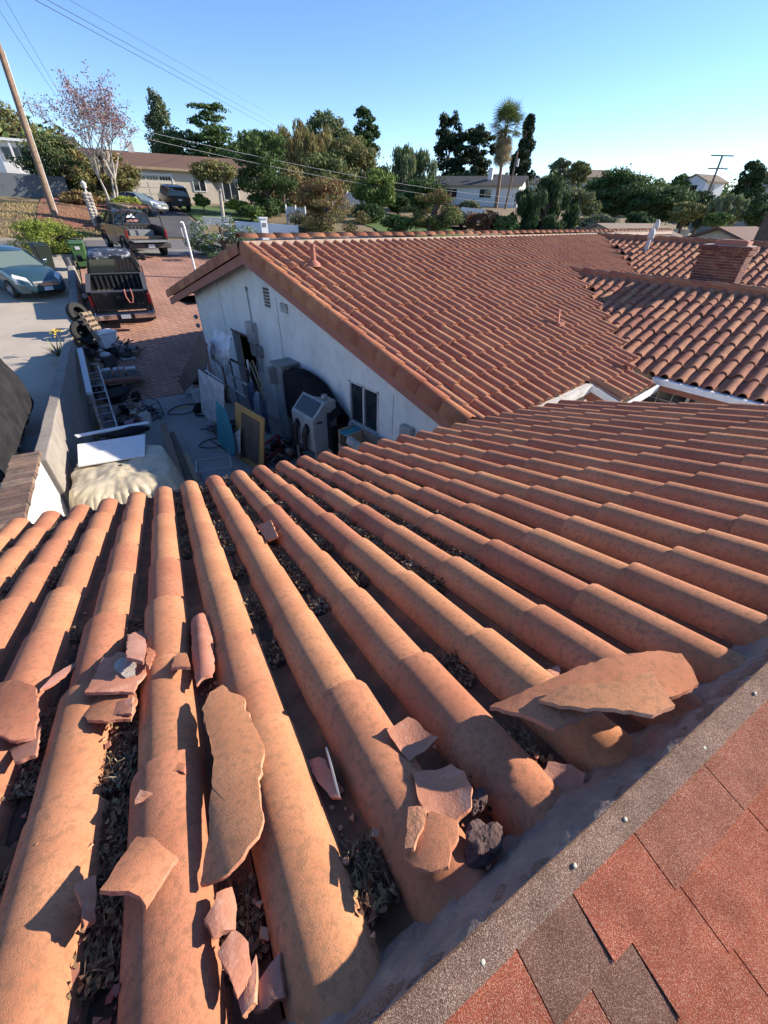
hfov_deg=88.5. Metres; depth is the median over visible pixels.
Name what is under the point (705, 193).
leafy tree
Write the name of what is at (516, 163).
utility pole
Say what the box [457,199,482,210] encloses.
shrub
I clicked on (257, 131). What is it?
leafy tree
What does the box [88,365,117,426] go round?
ladder
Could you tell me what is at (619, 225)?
neighbour house
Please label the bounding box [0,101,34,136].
hillside tree
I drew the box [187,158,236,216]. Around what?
crape myrtle
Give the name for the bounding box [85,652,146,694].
broken tile
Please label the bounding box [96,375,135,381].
timber beam
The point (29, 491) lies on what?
stucco wall
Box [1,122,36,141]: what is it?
hillside tree
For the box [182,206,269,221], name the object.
lawn
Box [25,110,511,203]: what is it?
overhead wire
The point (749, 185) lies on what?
tree
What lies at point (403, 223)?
shrub
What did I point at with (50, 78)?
overhead wire
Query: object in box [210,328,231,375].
plastic sheet
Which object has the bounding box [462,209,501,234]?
shrub
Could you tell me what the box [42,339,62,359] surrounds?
yucca
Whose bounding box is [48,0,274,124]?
overhead wire
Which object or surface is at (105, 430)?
shelf board
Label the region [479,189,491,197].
window
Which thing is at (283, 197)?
eucalyptus tree
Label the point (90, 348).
scrap heap
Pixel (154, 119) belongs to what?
evergreen tree
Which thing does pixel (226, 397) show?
pipe rack
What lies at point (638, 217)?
shrub
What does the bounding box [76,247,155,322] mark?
pickup truck
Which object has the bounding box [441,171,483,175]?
leafy tree
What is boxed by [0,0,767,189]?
sky
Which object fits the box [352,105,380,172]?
cypress tree
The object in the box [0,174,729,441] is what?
ground
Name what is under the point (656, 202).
leafy tree
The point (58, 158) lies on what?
broadleaf bush
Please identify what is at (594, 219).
shrub
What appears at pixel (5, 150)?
window
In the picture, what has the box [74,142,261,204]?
brown roof house
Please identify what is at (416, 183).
leafy tree
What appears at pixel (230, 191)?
window
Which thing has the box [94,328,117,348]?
plastic tub
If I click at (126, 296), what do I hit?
tow strap
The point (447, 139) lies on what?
conifer
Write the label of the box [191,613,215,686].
broken tile
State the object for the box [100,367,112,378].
storage box
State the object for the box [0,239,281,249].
street
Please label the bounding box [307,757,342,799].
broken tile
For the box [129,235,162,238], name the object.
timber bundle
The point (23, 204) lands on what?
dry grass
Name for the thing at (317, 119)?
eucalyptus tree
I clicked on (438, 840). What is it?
broken tile
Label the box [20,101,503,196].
overhead wire
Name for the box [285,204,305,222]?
picket fence
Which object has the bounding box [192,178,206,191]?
window
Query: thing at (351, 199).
picket fence
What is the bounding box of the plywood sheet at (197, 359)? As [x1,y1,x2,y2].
[179,335,207,391]
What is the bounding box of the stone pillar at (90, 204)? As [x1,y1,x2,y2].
[80,180,98,225]
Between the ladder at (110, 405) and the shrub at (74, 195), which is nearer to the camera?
the ladder at (110, 405)
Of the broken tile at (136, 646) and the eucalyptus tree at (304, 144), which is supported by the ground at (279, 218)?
the eucalyptus tree at (304, 144)
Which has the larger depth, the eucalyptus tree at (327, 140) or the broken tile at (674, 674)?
the eucalyptus tree at (327, 140)
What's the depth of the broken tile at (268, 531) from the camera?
2.65 m
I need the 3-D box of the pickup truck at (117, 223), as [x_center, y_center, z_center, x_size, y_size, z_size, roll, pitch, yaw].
[-13.967,-15.713,21.922,2.580,2.189,5.550,-28,49,-33]
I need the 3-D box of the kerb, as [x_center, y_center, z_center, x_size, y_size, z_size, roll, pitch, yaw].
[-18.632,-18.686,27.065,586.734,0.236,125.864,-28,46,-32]
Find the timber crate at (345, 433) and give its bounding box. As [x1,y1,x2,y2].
[338,424,363,449]
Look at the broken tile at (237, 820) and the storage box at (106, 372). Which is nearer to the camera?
the broken tile at (237, 820)
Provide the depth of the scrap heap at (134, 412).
11.08 m
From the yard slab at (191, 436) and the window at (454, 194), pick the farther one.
the window at (454, 194)
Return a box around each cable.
[167,403,195,414]
[199,438,220,447]
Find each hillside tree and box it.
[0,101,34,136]
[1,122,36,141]
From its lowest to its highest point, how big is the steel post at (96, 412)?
0.517 m
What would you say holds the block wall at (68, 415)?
on the ground at (279, 218)
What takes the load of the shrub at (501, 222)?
on the ground at (279, 218)
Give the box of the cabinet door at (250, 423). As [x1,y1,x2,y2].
[235,402,264,467]
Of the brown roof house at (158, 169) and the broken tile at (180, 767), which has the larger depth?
the brown roof house at (158, 169)
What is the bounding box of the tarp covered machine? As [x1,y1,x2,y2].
[69,444,184,510]
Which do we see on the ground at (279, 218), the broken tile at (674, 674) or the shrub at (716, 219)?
the shrub at (716, 219)
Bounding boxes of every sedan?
[0,243,66,297]
[104,191,168,213]
[450,211,476,227]
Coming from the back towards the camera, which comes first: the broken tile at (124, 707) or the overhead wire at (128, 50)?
the overhead wire at (128, 50)
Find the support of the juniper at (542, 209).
on the ground at (279, 218)
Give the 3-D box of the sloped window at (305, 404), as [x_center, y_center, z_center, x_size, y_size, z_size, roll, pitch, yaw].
[-1.650,-2.287,8.486,0.258,0.259,0.685,-28,46,-32]
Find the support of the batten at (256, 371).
on the house at (391, 338)
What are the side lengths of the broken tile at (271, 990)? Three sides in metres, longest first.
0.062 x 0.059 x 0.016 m
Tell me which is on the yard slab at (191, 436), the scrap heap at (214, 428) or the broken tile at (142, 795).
the scrap heap at (214, 428)
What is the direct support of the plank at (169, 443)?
on the plank at (183, 463)
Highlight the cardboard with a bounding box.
[173,405,187,409]
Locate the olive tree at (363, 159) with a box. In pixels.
[330,133,383,191]
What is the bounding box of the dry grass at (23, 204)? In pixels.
[0,200,105,237]
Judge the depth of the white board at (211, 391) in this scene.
10.30 m
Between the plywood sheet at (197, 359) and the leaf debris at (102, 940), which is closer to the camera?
the leaf debris at (102, 940)
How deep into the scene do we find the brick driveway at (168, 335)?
15.64 m
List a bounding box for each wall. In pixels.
[0,172,68,197]
[0,451,68,529]
[34,338,93,511]
[67,266,86,344]
[202,216,228,225]
[235,221,298,238]
[461,207,484,221]
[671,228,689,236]
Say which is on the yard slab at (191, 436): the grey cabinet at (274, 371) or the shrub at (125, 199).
the grey cabinet at (274, 371)
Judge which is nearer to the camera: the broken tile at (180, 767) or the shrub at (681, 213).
the broken tile at (180, 767)
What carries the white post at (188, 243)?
on the brick driveway at (168, 335)
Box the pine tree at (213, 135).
[179,101,236,157]
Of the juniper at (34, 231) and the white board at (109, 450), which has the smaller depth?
the white board at (109, 450)
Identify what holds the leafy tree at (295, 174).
on the ground at (279, 218)
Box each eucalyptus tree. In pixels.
[265,129,284,201]
[275,123,326,177]
[290,117,333,167]
[305,108,344,135]
[548,157,572,180]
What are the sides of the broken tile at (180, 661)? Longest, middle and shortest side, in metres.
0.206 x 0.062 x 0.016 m
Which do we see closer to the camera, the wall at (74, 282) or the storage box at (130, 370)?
the storage box at (130, 370)
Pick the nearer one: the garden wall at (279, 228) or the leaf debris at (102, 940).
the leaf debris at (102, 940)
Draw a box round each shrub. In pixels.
[56,188,103,204]
[109,195,141,209]
[192,193,210,212]
[224,199,249,214]
[236,204,265,220]
[347,202,385,222]
[378,213,412,236]
[387,194,410,213]
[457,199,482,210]
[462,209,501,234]
[492,214,521,234]
[575,212,620,226]
[625,210,655,222]
[665,201,706,233]
[702,212,735,227]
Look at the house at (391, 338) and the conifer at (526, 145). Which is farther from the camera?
the conifer at (526, 145)
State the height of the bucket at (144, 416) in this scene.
0.280 m
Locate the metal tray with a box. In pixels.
[120,356,135,360]
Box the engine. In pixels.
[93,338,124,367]
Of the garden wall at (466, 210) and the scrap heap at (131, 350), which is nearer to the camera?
the scrap heap at (131, 350)
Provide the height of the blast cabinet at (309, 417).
1.796 m
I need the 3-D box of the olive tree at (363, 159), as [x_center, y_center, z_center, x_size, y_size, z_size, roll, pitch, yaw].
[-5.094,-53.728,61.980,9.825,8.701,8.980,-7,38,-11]
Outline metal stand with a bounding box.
[195,449,233,481]
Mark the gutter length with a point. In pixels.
(86, 378)
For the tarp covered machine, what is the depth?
6.77 m
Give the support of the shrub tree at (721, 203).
on the ground at (279, 218)
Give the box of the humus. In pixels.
[0,473,519,1023]
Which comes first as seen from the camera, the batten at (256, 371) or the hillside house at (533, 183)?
the batten at (256, 371)
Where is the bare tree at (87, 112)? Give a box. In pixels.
[23,59,139,208]
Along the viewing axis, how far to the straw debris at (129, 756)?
2.52 m
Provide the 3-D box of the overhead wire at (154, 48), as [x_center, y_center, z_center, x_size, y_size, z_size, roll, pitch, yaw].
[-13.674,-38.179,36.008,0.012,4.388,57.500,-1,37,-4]
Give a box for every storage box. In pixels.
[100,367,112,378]
[112,366,125,376]
[125,366,136,375]
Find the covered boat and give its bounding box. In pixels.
[0,358,38,487]
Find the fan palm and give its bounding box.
[487,96,526,207]
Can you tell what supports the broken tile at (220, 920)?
on the house at (626, 882)
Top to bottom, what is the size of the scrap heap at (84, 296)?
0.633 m
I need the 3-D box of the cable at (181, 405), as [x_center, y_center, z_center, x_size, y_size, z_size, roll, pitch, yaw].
[-5.994,-3.094,11.847,0.735,0.034,0.881,8,38,8]
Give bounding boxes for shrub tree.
[559,188,602,228]
[683,192,715,234]
[705,193,750,226]
[738,192,767,226]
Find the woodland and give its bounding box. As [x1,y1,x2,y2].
[0,110,736,201]
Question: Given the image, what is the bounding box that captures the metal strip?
[325,747,340,798]
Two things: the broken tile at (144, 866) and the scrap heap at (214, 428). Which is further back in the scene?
the scrap heap at (214, 428)
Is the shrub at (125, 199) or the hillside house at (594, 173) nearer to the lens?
the shrub at (125, 199)
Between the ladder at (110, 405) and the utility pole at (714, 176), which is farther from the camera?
the utility pole at (714, 176)
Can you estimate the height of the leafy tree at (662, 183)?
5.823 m
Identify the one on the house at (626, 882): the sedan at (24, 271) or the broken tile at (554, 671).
the broken tile at (554, 671)
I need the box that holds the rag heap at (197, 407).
[192,402,201,412]
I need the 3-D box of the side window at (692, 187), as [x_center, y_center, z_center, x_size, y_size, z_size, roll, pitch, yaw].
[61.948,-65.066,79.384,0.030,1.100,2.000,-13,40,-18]
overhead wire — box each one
[1,13,129,202]
[5,0,112,181]
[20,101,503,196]
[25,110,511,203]
[35,0,268,126]
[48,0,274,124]
[70,0,270,114]
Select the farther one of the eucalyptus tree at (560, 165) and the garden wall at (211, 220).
the eucalyptus tree at (560, 165)
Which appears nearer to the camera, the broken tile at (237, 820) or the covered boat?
the broken tile at (237, 820)
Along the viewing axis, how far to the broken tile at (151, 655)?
1.50 m
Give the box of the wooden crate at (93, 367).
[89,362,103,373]
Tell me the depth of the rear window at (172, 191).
35.93 m
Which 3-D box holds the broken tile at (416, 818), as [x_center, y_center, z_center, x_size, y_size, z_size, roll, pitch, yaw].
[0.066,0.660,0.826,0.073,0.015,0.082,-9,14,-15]
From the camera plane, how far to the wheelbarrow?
11.32 m
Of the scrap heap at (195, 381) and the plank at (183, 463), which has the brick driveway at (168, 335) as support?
the scrap heap at (195, 381)
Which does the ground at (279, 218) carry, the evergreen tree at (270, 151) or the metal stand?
the evergreen tree at (270, 151)
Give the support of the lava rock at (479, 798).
on the house at (626, 882)
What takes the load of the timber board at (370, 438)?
attached to the house at (391, 338)
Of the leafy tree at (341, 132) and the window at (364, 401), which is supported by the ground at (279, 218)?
the leafy tree at (341, 132)
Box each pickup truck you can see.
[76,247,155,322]
[96,202,170,254]
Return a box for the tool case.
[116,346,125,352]
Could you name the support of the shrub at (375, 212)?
on the lawn at (377, 226)
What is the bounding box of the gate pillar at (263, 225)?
[257,217,268,239]
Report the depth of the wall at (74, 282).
16.51 m
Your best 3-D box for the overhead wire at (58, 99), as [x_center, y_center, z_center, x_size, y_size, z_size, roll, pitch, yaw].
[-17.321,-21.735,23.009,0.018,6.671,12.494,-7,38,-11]
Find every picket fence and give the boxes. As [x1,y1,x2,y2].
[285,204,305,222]
[325,189,364,209]
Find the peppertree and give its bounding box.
[378,142,437,194]
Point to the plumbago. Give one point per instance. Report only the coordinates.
(210, 248)
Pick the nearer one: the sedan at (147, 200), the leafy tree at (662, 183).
the sedan at (147, 200)
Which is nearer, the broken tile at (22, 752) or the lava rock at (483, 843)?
the lava rock at (483, 843)
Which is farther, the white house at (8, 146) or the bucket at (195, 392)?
the white house at (8, 146)
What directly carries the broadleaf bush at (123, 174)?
on the ground at (279, 218)
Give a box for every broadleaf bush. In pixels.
[6,130,104,191]
[65,147,143,202]
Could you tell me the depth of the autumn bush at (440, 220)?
35.20 m
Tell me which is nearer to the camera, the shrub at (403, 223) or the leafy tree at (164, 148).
the shrub at (403, 223)
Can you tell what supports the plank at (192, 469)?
on the yard slab at (191, 436)
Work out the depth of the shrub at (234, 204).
37.34 m
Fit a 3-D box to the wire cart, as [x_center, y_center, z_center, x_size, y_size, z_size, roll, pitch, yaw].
[-6.842,-2.962,11.162,0.822,0.469,0.622,27,51,12]
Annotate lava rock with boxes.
[464,818,503,868]
[470,787,487,815]
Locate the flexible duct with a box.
[346,436,362,452]
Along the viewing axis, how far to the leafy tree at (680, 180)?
80.18 m
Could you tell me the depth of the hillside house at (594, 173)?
89.09 m
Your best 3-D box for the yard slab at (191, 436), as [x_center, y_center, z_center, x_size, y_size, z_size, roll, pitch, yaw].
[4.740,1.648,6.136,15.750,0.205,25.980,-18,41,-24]
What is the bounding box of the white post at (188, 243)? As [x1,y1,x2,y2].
[180,221,195,269]
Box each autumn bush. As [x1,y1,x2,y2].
[286,176,370,232]
[399,187,465,235]
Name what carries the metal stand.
on the yard slab at (191, 436)
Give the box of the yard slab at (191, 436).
[100,383,327,485]
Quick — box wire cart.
[120,391,163,420]
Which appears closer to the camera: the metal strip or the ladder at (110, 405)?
the metal strip
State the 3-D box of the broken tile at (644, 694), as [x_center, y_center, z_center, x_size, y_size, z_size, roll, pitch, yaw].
[0.543,0.435,0.956,0.252,0.031,0.226,6,22,45]
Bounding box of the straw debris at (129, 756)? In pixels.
[0,455,480,901]
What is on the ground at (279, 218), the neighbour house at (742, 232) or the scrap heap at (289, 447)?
the neighbour house at (742, 232)
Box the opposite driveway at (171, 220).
[142,206,204,237]
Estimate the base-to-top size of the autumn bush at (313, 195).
4.353 m
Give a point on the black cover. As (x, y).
(297, 382)
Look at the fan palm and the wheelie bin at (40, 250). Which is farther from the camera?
the fan palm
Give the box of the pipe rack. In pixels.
[204,358,266,403]
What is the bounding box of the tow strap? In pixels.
[124,289,132,302]
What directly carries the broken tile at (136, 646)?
on the house at (626, 882)
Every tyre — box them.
[65,302,89,321]
[69,320,93,342]
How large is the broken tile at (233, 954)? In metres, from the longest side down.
0.093 x 0.063 x 0.018 m
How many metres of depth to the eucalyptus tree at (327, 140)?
59.39 m
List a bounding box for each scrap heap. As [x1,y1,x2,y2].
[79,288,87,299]
[82,336,128,358]
[91,377,125,398]
[97,401,161,425]
[106,338,146,357]
[173,364,210,383]
[200,420,235,436]
[241,434,303,468]
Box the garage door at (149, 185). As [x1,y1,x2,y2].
[127,172,173,200]
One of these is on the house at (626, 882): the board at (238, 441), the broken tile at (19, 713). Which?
the broken tile at (19, 713)
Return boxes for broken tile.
[0,679,39,743]
[8,725,42,764]
[40,662,75,691]
[74,875,96,929]
[84,693,137,723]
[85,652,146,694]
[99,836,177,908]
[113,696,134,715]
[125,630,146,664]
[135,789,152,803]
[145,646,155,668]
[171,652,190,670]
[173,762,185,774]
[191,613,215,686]
[200,685,264,886]
[204,887,236,941]
[217,930,251,998]
[238,955,258,1018]
[253,953,286,1014]
[256,520,278,541]
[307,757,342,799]
[387,717,438,761]
[403,811,458,875]
[405,806,426,852]
[412,764,472,822]
[490,651,698,731]
[539,671,674,718]
[544,761,584,790]
[546,665,559,676]
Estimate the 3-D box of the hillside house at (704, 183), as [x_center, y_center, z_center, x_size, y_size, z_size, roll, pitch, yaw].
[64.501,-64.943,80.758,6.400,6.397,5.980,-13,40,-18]
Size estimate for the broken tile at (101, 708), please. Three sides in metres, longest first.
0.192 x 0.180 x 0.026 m
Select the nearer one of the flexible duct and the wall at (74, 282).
the flexible duct
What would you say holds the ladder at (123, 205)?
on the pickup truck at (117, 223)
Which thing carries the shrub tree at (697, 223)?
on the ground at (279, 218)
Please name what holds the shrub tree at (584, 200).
on the ground at (279, 218)
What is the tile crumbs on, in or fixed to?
on the house at (626, 882)
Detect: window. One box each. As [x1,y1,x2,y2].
[0,146,26,160]
[160,186,167,194]
[169,188,187,195]
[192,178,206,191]
[222,179,239,200]
[294,394,320,417]
[349,380,378,437]
[445,188,457,197]
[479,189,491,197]
[642,388,707,403]
[686,185,697,190]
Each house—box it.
[0,137,55,174]
[0,400,767,1023]
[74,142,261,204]
[166,219,767,453]
[435,168,528,207]
[493,174,539,196]
[562,169,607,197]
[569,223,684,236]
[685,173,728,196]
[686,226,758,239]
[730,183,767,226]
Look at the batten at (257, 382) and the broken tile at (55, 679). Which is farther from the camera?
the batten at (257, 382)
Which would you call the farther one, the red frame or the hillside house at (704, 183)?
the hillside house at (704, 183)
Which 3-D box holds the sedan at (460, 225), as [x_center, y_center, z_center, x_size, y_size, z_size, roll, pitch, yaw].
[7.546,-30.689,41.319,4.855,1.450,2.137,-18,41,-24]
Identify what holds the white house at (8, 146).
on the ground at (279, 218)
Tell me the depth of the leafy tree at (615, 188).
45.29 m
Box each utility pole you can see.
[0,43,57,215]
[504,151,519,208]
[708,155,733,194]
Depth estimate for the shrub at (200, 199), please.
36.60 m
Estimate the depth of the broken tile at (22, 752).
1.19 m
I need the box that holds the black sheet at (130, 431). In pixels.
[100,425,149,439]
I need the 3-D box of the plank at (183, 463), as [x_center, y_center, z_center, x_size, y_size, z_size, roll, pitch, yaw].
[-4.688,-1.255,9.122,0.130,0.101,2.807,-19,42,-25]
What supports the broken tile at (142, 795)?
on the house at (626, 882)
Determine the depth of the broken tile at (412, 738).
1.04 m
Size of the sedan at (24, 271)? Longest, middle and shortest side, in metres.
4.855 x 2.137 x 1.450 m
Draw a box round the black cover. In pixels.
[282,367,348,455]
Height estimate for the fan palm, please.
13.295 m
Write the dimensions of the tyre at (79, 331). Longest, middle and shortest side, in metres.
0.680 x 0.675 x 0.210 m
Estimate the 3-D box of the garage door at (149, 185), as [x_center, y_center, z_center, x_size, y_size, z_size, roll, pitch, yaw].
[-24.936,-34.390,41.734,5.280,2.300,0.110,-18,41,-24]
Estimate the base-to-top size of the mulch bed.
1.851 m
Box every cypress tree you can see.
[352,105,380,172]
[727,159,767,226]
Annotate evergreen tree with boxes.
[142,86,181,152]
[232,129,299,216]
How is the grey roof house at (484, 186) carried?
on the ground at (279, 218)
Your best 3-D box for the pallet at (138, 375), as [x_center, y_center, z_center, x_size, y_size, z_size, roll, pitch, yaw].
[-8.565,-4.310,12.842,1.250,0.110,1.100,-22,43,-28]
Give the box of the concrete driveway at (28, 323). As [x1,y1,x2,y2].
[0,254,71,454]
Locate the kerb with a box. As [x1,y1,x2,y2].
[0,235,688,240]
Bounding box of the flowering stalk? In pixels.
[49,328,61,345]
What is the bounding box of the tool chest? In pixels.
[127,229,154,235]
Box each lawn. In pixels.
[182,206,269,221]
[352,220,461,235]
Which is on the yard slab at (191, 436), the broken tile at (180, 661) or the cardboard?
the cardboard
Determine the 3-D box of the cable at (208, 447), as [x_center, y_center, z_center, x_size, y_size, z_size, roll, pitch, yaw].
[-4.435,-1.788,10.206,0.570,0.034,0.573,8,38,9]
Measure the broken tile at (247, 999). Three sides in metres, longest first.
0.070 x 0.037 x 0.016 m
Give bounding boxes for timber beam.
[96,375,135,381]
[100,377,141,383]
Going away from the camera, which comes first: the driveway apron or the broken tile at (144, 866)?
the broken tile at (144, 866)
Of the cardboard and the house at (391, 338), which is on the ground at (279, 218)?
the house at (391, 338)
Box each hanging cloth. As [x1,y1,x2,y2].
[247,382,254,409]
[253,391,261,415]
[261,400,270,434]
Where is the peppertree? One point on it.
(408, 162)
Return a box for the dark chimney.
[754,211,767,240]
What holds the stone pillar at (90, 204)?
on the ground at (279, 218)
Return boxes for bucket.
[61,256,74,266]
[124,418,142,425]
[138,412,151,425]
[190,388,200,402]
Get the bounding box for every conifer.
[432,110,463,179]
[448,122,496,175]
[508,113,536,181]
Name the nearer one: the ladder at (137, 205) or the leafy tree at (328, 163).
the ladder at (137, 205)
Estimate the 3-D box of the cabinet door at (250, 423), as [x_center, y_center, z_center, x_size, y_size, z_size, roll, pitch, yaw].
[-3.064,-1.638,8.966,0.191,1.566,1.641,-28,46,-32]
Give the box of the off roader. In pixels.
[158,184,191,210]
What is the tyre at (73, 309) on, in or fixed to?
on the pallet at (94, 323)
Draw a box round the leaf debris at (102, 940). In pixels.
[0,452,665,1004]
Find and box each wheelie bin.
[28,242,55,269]
[67,240,86,266]
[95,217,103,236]
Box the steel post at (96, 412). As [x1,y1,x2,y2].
[90,396,103,429]
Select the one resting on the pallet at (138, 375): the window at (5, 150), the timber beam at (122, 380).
the timber beam at (122, 380)
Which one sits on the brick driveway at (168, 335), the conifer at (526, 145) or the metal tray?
the metal tray
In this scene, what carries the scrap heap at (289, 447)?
on the yard slab at (191, 436)
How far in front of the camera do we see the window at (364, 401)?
8.23 m
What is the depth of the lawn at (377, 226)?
38.99 m
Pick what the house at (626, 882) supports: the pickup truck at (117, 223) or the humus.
the humus
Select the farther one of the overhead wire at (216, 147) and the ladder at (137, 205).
the overhead wire at (216, 147)
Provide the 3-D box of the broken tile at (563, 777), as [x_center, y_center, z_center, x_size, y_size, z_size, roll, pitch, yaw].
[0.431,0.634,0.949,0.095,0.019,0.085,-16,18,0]
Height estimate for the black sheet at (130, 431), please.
0.141 m
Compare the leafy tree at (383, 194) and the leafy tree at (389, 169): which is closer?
the leafy tree at (383, 194)
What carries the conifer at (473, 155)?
on the ground at (279, 218)
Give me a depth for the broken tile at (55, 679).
1.50 m
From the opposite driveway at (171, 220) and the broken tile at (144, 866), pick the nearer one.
the broken tile at (144, 866)
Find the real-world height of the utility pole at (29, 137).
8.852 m
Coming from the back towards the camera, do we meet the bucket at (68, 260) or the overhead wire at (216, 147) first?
the overhead wire at (216, 147)
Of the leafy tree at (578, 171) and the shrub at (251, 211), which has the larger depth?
the leafy tree at (578, 171)
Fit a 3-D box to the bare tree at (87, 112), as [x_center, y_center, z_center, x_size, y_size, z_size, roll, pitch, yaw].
[-20.848,-26.729,28.760,6.368,8.048,5.998,-5,38,-8]
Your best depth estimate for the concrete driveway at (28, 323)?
13.05 m
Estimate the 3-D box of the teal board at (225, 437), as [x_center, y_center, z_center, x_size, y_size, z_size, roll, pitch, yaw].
[-3.747,-1.944,9.332,0.213,1.095,1.007,-28,46,-32]
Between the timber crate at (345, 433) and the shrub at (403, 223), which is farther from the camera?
the shrub at (403, 223)
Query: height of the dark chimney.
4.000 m
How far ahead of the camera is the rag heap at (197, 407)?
11.67 m
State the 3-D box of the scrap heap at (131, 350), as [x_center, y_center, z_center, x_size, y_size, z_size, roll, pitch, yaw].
[-9.405,-5.861,14.241,1.402,0.750,1.343,-28,46,-32]
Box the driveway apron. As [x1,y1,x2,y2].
[133,249,220,255]
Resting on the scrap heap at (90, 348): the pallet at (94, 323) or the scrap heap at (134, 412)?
the pallet at (94, 323)
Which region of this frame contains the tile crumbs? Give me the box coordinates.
[17,530,544,1023]
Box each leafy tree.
[152,123,205,156]
[219,135,262,191]
[243,128,276,146]
[269,163,306,211]
[301,150,358,204]
[317,125,367,167]
[349,167,399,206]
[378,164,398,194]
[397,175,445,211]
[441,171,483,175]
[567,160,591,187]
[581,163,654,217]
[618,183,703,224]
[619,177,679,206]
[669,173,691,186]
[674,190,716,228]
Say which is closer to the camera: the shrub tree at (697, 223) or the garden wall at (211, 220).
the garden wall at (211, 220)
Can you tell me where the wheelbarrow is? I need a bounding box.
[87,386,140,414]
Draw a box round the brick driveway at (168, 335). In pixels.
[80,255,255,405]
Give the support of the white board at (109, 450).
on the tarp covered machine
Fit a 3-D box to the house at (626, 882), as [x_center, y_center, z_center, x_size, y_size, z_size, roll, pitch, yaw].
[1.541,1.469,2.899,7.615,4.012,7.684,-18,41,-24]
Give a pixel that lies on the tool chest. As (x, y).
(140, 232)
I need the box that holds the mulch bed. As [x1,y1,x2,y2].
[37,196,107,228]
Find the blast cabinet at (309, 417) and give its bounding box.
[292,392,336,459]
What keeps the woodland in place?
on the ground at (279, 218)
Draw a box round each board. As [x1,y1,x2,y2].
[74,421,149,437]
[77,434,144,466]
[198,369,224,424]
[216,401,235,456]
[235,428,240,455]
[364,429,378,444]
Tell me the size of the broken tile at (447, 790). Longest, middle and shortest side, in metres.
0.138 x 0.126 x 0.022 m
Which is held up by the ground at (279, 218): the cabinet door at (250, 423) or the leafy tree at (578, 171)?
the leafy tree at (578, 171)
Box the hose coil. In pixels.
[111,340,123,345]
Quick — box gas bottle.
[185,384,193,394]
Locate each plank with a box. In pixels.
[160,423,183,477]
[169,432,193,480]
[183,452,202,486]
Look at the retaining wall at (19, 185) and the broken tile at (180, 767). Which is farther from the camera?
the retaining wall at (19, 185)
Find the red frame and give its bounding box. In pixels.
[264,434,282,467]
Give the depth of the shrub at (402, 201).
46.81 m
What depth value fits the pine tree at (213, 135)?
59.70 m
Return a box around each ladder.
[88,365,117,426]
[110,202,136,207]
[123,202,150,208]
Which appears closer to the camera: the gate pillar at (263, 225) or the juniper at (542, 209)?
the gate pillar at (263, 225)
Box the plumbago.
[182,215,256,256]
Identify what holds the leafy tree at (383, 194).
on the ground at (279, 218)
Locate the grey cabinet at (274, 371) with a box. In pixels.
[264,357,299,440]
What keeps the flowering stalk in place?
part of the yucca
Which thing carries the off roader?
on the opposite driveway at (171, 220)
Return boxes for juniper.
[3,216,91,253]
[510,173,580,233]
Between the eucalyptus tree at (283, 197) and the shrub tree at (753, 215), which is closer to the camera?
the shrub tree at (753, 215)
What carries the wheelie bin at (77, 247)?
on the ground at (279, 218)
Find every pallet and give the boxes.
[78,311,100,340]
[97,370,144,388]
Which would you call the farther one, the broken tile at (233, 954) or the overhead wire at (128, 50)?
the overhead wire at (128, 50)
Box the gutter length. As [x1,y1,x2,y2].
[77,348,92,395]
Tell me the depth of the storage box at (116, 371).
12.81 m
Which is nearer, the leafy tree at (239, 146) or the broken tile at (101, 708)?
the broken tile at (101, 708)
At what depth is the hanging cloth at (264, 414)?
10.49 m
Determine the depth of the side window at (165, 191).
36.32 m
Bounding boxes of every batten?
[249,362,264,399]
[251,360,263,389]
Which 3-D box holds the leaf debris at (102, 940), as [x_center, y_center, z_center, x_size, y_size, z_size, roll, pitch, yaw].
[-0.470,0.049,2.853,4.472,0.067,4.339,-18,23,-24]
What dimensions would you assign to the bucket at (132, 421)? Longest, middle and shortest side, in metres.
0.332 x 0.322 x 0.300 m
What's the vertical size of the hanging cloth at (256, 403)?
0.938 m
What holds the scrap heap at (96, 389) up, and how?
on the brick driveway at (168, 335)
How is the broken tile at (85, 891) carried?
on the house at (626, 882)
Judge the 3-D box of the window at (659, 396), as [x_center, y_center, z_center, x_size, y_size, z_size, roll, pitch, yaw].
[7.069,-1.653,8.162,0.070,1.240,3.540,-28,46,-32]
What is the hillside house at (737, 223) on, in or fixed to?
on the ground at (279, 218)

